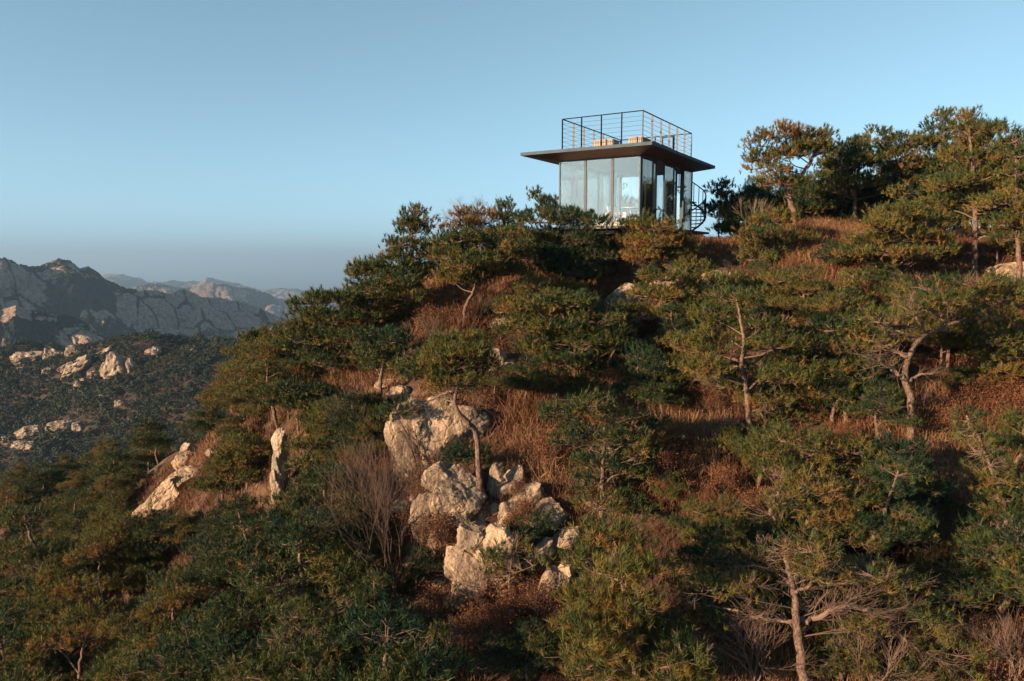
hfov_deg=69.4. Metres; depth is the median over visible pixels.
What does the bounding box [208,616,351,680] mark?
pine tree
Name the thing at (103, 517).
pine tree
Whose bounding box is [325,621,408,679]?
pine tree
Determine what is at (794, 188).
pine tree
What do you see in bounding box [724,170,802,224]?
pine tree
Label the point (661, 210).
deck chair
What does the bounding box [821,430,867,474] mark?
rusty bush
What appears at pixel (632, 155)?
window
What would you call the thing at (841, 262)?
rusty bush
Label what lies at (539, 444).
rusty bush
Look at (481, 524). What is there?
granite boulder
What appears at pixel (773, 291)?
pine tree
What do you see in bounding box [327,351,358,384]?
rusty bush
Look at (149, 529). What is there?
pine tree
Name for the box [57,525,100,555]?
pine tree
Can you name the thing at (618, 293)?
granite boulder
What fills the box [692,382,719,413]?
rusty bush
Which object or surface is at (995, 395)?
rusty bush
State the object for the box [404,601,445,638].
rusty bush
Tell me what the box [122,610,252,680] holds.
pine tree
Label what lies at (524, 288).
pine tree
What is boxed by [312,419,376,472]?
pine tree
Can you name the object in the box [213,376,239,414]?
pine tree
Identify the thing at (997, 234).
pine tree
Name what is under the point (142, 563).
pine tree
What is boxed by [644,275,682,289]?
granite boulder
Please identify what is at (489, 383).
pine tree
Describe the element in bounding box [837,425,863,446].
rusty bush
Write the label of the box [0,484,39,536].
pine tree
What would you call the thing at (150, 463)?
pine tree
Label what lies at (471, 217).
pine tree
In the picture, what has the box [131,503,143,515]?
granite boulder
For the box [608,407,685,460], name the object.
pine tree
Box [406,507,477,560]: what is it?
rusty bush
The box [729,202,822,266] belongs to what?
pine tree
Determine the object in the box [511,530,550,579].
rusty bush
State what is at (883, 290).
pine tree
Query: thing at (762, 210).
bare shrub
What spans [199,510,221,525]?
pine tree
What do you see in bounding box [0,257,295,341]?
mountain range
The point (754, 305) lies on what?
pine tree
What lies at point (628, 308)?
rusty bush
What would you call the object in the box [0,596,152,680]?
pine tree
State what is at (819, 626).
rusty bush
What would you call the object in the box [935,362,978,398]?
pine tree
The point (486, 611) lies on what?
rusty bush
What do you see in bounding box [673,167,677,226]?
window
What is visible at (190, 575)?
pine tree
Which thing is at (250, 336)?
pine tree
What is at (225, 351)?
pine tree
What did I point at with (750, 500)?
rusty bush
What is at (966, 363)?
rusty bush
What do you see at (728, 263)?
stone
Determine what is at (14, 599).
pine tree
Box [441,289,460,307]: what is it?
rusty bush
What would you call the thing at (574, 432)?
pine tree
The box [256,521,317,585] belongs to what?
pine tree
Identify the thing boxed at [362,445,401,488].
rusty bush
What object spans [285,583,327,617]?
pine tree
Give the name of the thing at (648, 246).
pine tree
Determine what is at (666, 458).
rusty bush
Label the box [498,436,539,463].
rusty bush
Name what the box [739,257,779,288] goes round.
pine tree
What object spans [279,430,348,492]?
pine tree
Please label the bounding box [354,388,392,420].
pine tree
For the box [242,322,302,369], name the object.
pine tree
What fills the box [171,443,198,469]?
granite boulder
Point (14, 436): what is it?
rock outcrop
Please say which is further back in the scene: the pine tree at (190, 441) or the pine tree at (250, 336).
the pine tree at (190, 441)
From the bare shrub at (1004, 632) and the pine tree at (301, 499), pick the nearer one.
the bare shrub at (1004, 632)
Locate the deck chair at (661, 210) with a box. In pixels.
[658,206,676,226]
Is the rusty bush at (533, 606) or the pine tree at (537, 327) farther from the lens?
the pine tree at (537, 327)
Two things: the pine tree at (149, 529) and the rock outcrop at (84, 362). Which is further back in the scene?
the rock outcrop at (84, 362)
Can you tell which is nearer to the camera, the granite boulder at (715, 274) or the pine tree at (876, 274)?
the pine tree at (876, 274)
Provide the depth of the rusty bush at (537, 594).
16.05 m
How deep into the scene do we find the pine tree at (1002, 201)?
24.13 m
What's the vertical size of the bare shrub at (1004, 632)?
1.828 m
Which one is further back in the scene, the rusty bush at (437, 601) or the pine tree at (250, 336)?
the pine tree at (250, 336)
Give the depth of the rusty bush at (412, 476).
20.50 m
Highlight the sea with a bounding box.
[95,269,452,290]
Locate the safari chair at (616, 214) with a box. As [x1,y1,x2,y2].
[607,206,629,225]
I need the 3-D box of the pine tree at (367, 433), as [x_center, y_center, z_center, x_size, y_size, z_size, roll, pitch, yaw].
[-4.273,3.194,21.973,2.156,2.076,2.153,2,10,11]
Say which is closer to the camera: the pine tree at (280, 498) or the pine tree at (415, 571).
the pine tree at (415, 571)
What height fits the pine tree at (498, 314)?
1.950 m
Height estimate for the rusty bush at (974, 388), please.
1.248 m
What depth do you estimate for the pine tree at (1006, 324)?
21.55 m
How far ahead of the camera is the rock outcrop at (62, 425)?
321.10 m
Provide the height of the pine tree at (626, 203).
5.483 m
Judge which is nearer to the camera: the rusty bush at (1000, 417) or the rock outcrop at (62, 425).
the rusty bush at (1000, 417)
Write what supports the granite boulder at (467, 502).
on the hillside
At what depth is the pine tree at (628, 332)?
23.38 m
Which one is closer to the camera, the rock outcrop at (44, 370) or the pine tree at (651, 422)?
the pine tree at (651, 422)
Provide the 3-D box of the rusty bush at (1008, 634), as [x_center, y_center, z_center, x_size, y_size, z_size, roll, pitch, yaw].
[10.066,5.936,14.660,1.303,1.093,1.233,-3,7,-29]
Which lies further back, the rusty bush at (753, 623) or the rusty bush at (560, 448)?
the rusty bush at (560, 448)
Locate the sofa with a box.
[597,212,629,225]
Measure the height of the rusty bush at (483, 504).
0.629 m
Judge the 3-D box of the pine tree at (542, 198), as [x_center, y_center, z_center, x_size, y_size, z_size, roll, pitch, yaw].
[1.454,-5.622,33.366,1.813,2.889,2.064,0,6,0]
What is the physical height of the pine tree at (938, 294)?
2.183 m
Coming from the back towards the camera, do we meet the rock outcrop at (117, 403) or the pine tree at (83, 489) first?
the rock outcrop at (117, 403)
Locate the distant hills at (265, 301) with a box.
[126,282,337,322]
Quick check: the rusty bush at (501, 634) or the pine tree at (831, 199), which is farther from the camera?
the pine tree at (831, 199)
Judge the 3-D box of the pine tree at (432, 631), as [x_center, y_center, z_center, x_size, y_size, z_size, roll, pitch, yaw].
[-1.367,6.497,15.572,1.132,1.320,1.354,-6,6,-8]
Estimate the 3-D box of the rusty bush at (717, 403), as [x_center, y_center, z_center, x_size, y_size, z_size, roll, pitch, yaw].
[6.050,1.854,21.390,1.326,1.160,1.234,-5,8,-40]
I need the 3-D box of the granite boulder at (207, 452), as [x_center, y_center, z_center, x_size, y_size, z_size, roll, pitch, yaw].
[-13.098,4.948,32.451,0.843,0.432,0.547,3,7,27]
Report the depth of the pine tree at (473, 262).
25.11 m
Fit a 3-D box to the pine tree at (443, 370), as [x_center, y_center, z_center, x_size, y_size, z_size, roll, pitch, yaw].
[-1.732,2.004,19.449,3.009,5.009,3.272,0,6,0]
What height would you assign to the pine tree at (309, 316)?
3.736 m
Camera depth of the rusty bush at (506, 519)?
18.43 m
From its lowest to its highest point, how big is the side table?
0.950 m
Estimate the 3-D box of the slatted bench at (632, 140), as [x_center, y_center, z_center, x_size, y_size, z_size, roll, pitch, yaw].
[5.948,-8.280,31.716,0.612,0.370,3.640,4,7,31]
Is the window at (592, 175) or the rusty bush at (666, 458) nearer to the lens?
the rusty bush at (666, 458)
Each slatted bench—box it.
[593,139,619,145]
[628,136,671,148]
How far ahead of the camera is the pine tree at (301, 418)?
24.22 m
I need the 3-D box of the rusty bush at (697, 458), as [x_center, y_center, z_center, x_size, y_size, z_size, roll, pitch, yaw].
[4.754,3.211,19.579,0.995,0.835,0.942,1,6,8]
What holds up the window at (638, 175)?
in the glass pavilion
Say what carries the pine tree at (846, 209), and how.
on the hillside
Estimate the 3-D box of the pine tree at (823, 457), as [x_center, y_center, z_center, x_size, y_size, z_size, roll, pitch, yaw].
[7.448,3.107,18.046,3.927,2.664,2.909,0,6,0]
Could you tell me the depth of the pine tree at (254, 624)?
17.41 m
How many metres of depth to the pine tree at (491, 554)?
16.46 m
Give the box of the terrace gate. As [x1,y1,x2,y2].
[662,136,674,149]
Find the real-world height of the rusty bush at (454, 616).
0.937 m
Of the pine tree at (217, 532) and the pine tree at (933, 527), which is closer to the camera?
the pine tree at (933, 527)
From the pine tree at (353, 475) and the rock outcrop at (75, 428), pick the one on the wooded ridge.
the rock outcrop at (75, 428)
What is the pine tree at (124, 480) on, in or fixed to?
on the hillside
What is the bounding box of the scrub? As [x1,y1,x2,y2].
[0,335,228,485]
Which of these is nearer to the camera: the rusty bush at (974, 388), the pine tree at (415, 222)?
the rusty bush at (974, 388)
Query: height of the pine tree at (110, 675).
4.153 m
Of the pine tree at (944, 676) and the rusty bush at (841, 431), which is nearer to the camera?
the pine tree at (944, 676)
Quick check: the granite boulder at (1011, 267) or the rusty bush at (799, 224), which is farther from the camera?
the rusty bush at (799, 224)
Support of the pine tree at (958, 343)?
on the hillside
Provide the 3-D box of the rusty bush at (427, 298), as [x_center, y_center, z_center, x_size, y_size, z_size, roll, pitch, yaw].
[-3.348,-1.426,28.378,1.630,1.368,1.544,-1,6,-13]
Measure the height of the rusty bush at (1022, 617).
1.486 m
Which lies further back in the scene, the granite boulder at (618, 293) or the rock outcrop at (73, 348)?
the rock outcrop at (73, 348)
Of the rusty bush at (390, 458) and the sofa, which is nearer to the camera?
the rusty bush at (390, 458)
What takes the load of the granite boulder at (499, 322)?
on the hillside
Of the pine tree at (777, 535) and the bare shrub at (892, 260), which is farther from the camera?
the bare shrub at (892, 260)
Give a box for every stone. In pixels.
[391,497,409,512]
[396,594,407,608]
[403,556,415,569]
[432,579,442,586]
[464,612,488,626]
[722,259,730,265]
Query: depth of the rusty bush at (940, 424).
19.70 m
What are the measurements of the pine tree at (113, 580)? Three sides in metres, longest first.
4.513 x 4.250 x 4.150 m
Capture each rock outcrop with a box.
[1,435,17,445]
[9,351,43,365]
[10,439,36,450]
[12,366,31,373]
[13,425,43,439]
[41,367,51,375]
[42,346,63,361]
[45,420,81,435]
[57,354,92,379]
[64,344,81,356]
[71,423,84,431]
[87,371,95,377]
[95,346,113,358]
[99,351,125,378]
[114,400,122,405]
[125,358,136,371]
[144,346,162,357]
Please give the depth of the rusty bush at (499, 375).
22.92 m
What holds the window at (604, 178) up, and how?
in the glass pavilion
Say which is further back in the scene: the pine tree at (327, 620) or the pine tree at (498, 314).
the pine tree at (498, 314)
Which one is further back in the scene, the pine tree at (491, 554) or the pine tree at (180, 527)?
the pine tree at (180, 527)
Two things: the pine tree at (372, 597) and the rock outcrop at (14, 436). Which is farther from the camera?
the rock outcrop at (14, 436)
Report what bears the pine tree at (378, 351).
on the hillside
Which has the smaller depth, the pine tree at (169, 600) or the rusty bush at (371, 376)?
the pine tree at (169, 600)
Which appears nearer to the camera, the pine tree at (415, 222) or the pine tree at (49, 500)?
the pine tree at (415, 222)
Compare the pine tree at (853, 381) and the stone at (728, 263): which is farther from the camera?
the stone at (728, 263)
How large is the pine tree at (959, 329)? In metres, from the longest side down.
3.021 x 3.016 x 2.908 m
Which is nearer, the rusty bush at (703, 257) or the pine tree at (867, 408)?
the pine tree at (867, 408)
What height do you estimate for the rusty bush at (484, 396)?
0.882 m
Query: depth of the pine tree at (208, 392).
30.89 m
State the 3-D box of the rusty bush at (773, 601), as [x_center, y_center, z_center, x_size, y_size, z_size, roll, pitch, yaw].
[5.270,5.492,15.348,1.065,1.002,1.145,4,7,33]
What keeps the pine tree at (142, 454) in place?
on the hillside
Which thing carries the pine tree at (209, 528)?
on the hillside
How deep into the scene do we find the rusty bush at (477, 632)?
15.56 m
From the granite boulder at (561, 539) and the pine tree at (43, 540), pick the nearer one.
the granite boulder at (561, 539)
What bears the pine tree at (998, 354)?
on the hillside
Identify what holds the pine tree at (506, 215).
on the hillside
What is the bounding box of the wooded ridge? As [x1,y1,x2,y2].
[0,338,228,497]
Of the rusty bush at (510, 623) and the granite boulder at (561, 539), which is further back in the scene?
the granite boulder at (561, 539)
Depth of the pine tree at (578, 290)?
26.03 m
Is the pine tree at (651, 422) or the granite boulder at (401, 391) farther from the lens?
the granite boulder at (401, 391)
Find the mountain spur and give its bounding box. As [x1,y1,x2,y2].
[0,305,108,347]
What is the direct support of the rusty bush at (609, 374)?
on the hillside
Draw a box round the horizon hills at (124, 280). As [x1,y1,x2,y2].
[101,274,370,309]
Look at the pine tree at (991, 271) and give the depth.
23.56 m
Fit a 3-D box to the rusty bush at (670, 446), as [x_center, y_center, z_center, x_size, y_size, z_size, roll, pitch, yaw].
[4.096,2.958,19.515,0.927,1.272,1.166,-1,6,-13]
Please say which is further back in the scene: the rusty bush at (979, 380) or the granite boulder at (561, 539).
the rusty bush at (979, 380)
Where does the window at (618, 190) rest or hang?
in the glass pavilion
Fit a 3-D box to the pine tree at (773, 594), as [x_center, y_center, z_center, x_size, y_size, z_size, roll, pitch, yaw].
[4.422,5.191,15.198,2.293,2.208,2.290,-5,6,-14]
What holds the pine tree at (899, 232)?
on the hillside
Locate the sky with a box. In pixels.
[0,0,1023,269]
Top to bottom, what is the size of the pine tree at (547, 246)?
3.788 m
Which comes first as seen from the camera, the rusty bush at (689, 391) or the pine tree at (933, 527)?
the pine tree at (933, 527)
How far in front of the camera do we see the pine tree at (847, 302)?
23.05 m
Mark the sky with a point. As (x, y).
(135, 134)
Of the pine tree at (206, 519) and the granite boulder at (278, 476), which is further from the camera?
the pine tree at (206, 519)
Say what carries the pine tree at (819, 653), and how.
on the hillside
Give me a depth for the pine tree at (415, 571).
18.30 m
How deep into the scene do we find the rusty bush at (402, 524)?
19.47 m
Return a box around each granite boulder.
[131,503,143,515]
[135,595,149,610]
[137,465,199,522]
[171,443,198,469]
[205,448,212,456]
[270,428,289,502]
[374,379,393,388]
[384,396,489,481]
[386,385,409,401]
[392,406,445,480]
[408,492,433,544]
[421,461,488,531]
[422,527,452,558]
[426,395,465,405]
[443,595,477,613]
[444,521,521,604]
[450,502,498,534]
[471,520,522,539]
[486,317,508,327]
[486,462,525,497]
[489,348,519,369]
[497,497,569,533]
[509,481,544,505]
[521,526,580,574]
[538,560,574,596]
[604,283,639,309]
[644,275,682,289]
[657,326,674,336]
[701,270,730,283]
[980,262,1023,281]
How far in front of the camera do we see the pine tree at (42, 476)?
47.79 m
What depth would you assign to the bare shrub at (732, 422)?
20.48 m
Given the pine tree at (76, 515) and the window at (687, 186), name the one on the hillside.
the pine tree at (76, 515)
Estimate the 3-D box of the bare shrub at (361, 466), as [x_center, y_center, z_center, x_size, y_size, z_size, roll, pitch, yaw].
[-3.726,4.003,20.379,3.633,3.006,3.240,0,6,0]
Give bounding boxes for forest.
[0,328,293,500]
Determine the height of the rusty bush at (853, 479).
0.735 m
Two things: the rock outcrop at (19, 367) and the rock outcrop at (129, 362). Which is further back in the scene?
the rock outcrop at (19, 367)
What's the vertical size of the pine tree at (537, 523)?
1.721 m
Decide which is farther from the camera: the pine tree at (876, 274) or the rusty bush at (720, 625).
the pine tree at (876, 274)
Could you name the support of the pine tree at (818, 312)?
on the hillside
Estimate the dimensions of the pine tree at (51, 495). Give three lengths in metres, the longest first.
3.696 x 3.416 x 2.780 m
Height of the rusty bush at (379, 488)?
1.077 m
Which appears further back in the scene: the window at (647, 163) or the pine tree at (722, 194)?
the pine tree at (722, 194)
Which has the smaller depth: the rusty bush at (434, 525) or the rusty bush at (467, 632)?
the rusty bush at (467, 632)
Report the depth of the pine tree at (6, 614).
21.05 m
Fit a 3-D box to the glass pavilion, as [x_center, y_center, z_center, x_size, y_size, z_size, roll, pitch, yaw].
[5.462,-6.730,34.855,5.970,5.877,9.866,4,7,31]
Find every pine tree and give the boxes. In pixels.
[0,461,48,499]
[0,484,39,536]
[0,497,113,641]
[0,537,14,571]
[0,558,37,603]
[0,570,95,641]
[0,593,82,680]
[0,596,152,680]
[0,600,58,666]
[0,629,72,679]
[1,477,47,506]
[1,517,48,560]
[3,610,91,666]
[15,526,169,637]
[21,460,66,500]
[23,538,53,571]
[34,483,57,496]
[35,489,98,539]
[36,492,64,515]
[40,473,86,498]
[40,489,78,529]
[42,527,76,557]
[44,452,89,487]
[53,470,96,494]
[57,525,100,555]
[68,482,98,513]
[68,502,144,588]
[71,510,171,597]
[73,472,139,514]
[76,436,128,491]
[79,460,107,489]
[79,576,237,680]
[84,489,137,529]
[85,446,150,481]
[87,593,177,654]
[95,474,139,500]
[95,645,190,680]
[116,459,154,485]
[116,609,211,680]
[118,507,192,560]
[121,437,173,470]
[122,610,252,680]
[125,414,176,464]
[135,530,247,633]
[136,451,156,470]
[143,510,165,525]
[155,508,202,546]
[173,432,200,452]
[175,402,228,434]
[184,459,243,502]
[184,490,297,602]
[187,510,209,524]
[188,508,226,547]
[189,583,291,656]
[190,625,294,680]
[192,410,221,429]
[192,503,417,650]
[193,523,235,569]
[194,377,241,411]
[196,357,270,418]
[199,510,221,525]
[202,425,272,489]
[206,336,312,428]
[206,436,244,475]
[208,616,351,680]
[212,409,260,437]
[212,507,260,543]
[213,336,272,398]
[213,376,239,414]
[219,494,256,525]
[228,318,315,377]
[236,397,269,423]
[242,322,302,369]
[243,488,328,556]
[249,585,401,680]
[254,374,348,435]
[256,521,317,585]
[259,458,398,561]
[266,284,377,381]
[275,590,484,680]
[277,332,354,384]
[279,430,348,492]
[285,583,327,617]
[287,478,323,516]
[292,396,327,426]
[293,417,344,450]
[295,500,394,571]
[297,395,366,437]
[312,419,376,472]
[317,564,383,622]
[318,477,366,510]
[321,460,371,501]
[322,387,381,432]
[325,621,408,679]
[328,254,435,330]
[332,521,402,567]
[334,415,389,474]
[337,322,421,402]
[341,567,409,631]
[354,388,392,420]
[357,514,389,539]
[367,202,447,299]
[370,399,422,423]
[386,323,501,502]
[398,543,443,594]
[422,222,537,329]
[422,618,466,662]
[432,194,505,283]
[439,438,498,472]
[459,532,550,607]
[463,630,524,680]
[473,358,521,403]
[474,292,528,319]
[482,194,534,264]
[485,616,567,680]
[489,287,641,395]
[490,352,559,409]
[492,271,571,337]
[498,202,628,288]
[505,272,602,317]
[505,503,565,549]
[526,185,558,225]
[536,385,662,521]
[536,504,724,680]
[552,298,615,367]
[559,284,597,315]
[579,298,651,373]
[587,343,692,407]
[603,354,660,415]
[608,255,730,349]
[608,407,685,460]
[612,210,705,278]
[621,355,690,415]
[622,182,638,216]
[622,195,661,223]
[639,300,702,356]
[642,517,778,632]
[646,468,689,509]
[657,494,726,540]
[661,281,833,443]
[663,337,713,396]
[663,524,996,680]
[670,545,791,635]
[674,268,752,329]
[677,491,768,556]
[699,175,735,237]
[702,420,745,462]
[705,187,781,235]
[706,528,828,629]
[718,422,816,493]
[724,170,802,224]
[727,289,773,320]
[728,179,785,227]
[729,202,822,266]
[731,506,791,563]
[732,303,797,360]
[736,117,839,230]
[737,419,884,513]
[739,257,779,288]
[740,460,897,593]
[746,265,822,319]
[750,181,850,224]
[765,261,859,332]
[773,288,888,378]
[774,173,813,224]
[776,169,807,203]
[778,145,874,202]
[789,292,823,316]
[792,314,903,421]
[793,612,882,680]
[797,177,922,222]
[800,349,885,425]
[808,123,934,221]
[809,237,851,277]
[810,491,879,554]
[810,553,939,641]
[820,290,866,325]
[821,267,897,348]
[830,197,962,283]
[838,452,939,592]
[844,268,1023,460]
[844,375,927,443]
[853,621,1017,680]
[856,147,903,194]
[856,253,900,282]
[857,270,931,340]
[859,427,972,518]
[869,491,947,563]
[876,134,945,179]
[879,178,982,229]
[900,314,984,370]
[905,292,1013,372]
[906,555,1023,627]
[907,126,1018,229]
[912,105,963,230]
[914,103,1023,278]
[914,285,980,321]
[914,509,1023,631]
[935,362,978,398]
[938,403,1023,532]
[946,303,1022,365]
[953,327,1023,386]
[953,511,1023,602]
[955,208,1023,263]
[958,112,1023,223]
[960,265,1023,304]
[961,121,1023,305]
[978,174,1023,242]
[987,401,1023,475]
[988,129,1023,196]
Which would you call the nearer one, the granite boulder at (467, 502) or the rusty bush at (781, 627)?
the rusty bush at (781, 627)
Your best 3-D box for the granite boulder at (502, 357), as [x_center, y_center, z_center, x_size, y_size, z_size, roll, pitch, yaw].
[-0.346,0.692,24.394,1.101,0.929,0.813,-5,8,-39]
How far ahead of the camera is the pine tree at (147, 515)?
29.94 m
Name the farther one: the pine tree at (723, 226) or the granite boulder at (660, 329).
the pine tree at (723, 226)
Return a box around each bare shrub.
[293,440,472,613]
[315,434,425,521]
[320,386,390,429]
[396,313,447,349]
[397,419,422,478]
[415,613,499,674]
[426,434,455,462]
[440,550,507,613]
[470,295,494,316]
[630,258,665,273]
[678,591,830,680]
[700,412,745,436]
[713,196,772,233]
[816,596,943,680]
[865,251,908,279]
[951,604,1023,680]
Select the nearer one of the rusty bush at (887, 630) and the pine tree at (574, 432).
the rusty bush at (887, 630)
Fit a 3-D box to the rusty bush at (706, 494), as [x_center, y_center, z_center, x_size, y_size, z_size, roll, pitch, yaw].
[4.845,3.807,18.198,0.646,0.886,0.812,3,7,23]
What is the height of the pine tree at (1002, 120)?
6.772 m
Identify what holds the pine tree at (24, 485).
on the hillside
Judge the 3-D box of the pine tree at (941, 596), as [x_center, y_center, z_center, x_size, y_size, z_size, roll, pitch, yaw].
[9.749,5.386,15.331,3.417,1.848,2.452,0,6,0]
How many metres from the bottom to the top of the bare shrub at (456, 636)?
1.361 m
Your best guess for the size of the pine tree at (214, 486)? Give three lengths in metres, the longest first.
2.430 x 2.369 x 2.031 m
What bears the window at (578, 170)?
in the glass pavilion
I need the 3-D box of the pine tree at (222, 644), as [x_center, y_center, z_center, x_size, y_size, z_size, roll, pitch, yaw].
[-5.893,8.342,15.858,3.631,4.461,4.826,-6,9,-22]
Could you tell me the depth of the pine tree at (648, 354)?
21.85 m
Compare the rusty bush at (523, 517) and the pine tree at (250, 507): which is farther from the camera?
the pine tree at (250, 507)
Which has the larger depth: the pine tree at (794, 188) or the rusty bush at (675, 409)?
the pine tree at (794, 188)
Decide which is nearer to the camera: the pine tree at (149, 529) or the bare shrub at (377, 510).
the bare shrub at (377, 510)
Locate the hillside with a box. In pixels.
[0,232,1023,680]
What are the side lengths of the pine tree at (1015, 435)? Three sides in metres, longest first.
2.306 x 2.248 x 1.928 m
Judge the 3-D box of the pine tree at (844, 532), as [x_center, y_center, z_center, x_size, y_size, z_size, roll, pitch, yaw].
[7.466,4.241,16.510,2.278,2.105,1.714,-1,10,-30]
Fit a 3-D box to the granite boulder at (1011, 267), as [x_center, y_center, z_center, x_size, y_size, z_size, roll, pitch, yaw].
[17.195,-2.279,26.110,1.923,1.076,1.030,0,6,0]
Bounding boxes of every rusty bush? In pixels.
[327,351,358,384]
[330,346,358,375]
[337,451,383,473]
[347,469,397,504]
[360,369,385,388]
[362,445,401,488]
[372,484,394,510]
[390,504,433,538]
[390,506,420,542]
[395,615,453,658]
[398,444,439,486]
[399,462,426,503]
[401,477,425,497]
[403,477,430,500]
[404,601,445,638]
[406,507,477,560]
[408,574,481,633]
[409,301,439,337]
[419,285,438,304]
[425,504,458,557]
[431,604,470,644]
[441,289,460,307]
[448,610,489,654]
[451,615,482,654]
[453,304,477,320]
[456,574,530,619]
[456,593,505,650]
[457,388,498,408]
[459,613,525,673]
[463,601,541,671]
[472,588,528,656]
[476,606,535,648]
[478,498,494,514]
[485,579,528,635]
[493,364,520,400]
[497,509,518,534]
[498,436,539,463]
[498,500,552,541]
[503,492,539,535]
[505,497,538,534]
[507,423,560,467]
[510,475,527,497]
[510,589,565,624]
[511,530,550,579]
[518,573,567,626]
[530,420,569,471]
[543,435,576,463]
[600,366,625,388]
[602,297,639,317]
[633,393,672,417]
[648,444,694,495]
[650,429,720,470]
[650,468,698,504]
[652,428,684,471]
[653,475,695,518]
[665,404,691,426]
[671,422,710,452]
[675,381,699,407]
[677,428,701,454]
[680,445,707,477]
[686,618,753,667]
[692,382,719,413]
[696,253,714,262]
[697,386,743,420]
[697,481,719,502]
[699,245,733,260]
[705,464,741,497]
[706,604,760,637]
[721,597,810,648]
[723,598,791,631]
[730,609,786,640]
[738,484,781,522]
[745,578,789,626]
[782,253,802,270]
[786,560,852,616]
[789,220,812,232]
[805,602,853,650]
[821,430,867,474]
[822,247,856,271]
[822,417,860,462]
[829,468,865,490]
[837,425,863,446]
[861,555,930,604]
[869,592,904,644]
[915,415,959,438]
[919,475,957,506]
[926,395,981,433]
[938,376,999,408]
[947,350,986,386]
[949,372,993,399]
[962,625,1023,680]
[972,377,1023,417]
[976,374,1006,401]
[984,617,1023,657]
[986,378,1023,406]
[988,407,1022,435]
[992,373,1023,400]
[1000,616,1023,642]
[1006,605,1023,654]
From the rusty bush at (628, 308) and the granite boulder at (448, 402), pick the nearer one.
the granite boulder at (448, 402)
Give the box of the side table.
[621,207,638,217]
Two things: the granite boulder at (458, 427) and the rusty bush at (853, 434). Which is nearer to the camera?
the rusty bush at (853, 434)
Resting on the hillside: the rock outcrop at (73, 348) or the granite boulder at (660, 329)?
the granite boulder at (660, 329)
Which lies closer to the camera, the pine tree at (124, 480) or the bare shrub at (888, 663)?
the bare shrub at (888, 663)
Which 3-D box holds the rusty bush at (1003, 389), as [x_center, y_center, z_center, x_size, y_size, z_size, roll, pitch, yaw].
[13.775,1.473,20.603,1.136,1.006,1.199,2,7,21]
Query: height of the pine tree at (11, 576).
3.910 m
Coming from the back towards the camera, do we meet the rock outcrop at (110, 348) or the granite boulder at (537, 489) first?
the rock outcrop at (110, 348)
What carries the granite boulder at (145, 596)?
on the hillside
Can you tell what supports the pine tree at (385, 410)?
on the hillside
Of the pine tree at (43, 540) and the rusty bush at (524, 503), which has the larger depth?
the pine tree at (43, 540)
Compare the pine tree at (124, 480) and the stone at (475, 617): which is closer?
the stone at (475, 617)
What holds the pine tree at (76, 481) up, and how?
on the hillside
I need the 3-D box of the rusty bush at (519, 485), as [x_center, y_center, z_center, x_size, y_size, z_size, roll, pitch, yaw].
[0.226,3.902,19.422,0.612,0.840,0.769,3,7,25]
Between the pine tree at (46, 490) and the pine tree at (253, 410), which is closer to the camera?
the pine tree at (253, 410)
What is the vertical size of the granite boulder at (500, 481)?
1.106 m
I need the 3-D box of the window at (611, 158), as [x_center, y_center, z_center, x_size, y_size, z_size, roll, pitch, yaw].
[3.685,-6.283,31.479,1.251,2.890,0.065,4,7,31]
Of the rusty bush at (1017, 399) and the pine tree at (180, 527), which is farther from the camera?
the pine tree at (180, 527)
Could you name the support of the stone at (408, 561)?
on the hillside
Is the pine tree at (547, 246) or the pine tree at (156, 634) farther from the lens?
the pine tree at (547, 246)
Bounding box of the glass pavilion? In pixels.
[520,110,714,235]
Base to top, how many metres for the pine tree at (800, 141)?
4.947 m
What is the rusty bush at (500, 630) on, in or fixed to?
on the hillside
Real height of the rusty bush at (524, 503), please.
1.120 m
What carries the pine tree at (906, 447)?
on the hillside
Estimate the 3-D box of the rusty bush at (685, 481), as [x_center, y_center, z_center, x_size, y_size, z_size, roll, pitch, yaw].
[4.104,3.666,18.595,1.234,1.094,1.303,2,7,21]
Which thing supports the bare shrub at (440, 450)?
on the hillside
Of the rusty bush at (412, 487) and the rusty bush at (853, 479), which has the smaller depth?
the rusty bush at (853, 479)
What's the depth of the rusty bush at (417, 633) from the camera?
16.21 m
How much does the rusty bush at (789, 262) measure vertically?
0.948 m
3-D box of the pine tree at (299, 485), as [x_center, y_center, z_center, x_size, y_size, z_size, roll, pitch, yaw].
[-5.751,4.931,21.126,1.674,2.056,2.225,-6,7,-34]
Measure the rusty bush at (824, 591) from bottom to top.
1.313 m
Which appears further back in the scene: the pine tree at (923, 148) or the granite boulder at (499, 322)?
the pine tree at (923, 148)
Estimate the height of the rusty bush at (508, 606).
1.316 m
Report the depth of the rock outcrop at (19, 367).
400.17 m
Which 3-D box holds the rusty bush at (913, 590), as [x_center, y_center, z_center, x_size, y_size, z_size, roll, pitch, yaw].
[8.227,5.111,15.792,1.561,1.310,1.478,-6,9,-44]
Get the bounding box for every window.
[559,159,584,226]
[560,162,573,226]
[574,165,586,225]
[585,157,612,225]
[587,168,598,225]
[599,171,609,215]
[610,174,620,211]
[612,155,640,225]
[620,175,638,211]
[640,155,653,218]
[653,160,657,218]
[662,163,674,224]
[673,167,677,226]
[682,169,692,229]
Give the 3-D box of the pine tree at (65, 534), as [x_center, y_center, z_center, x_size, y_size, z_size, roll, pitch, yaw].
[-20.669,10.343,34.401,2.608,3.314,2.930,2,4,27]

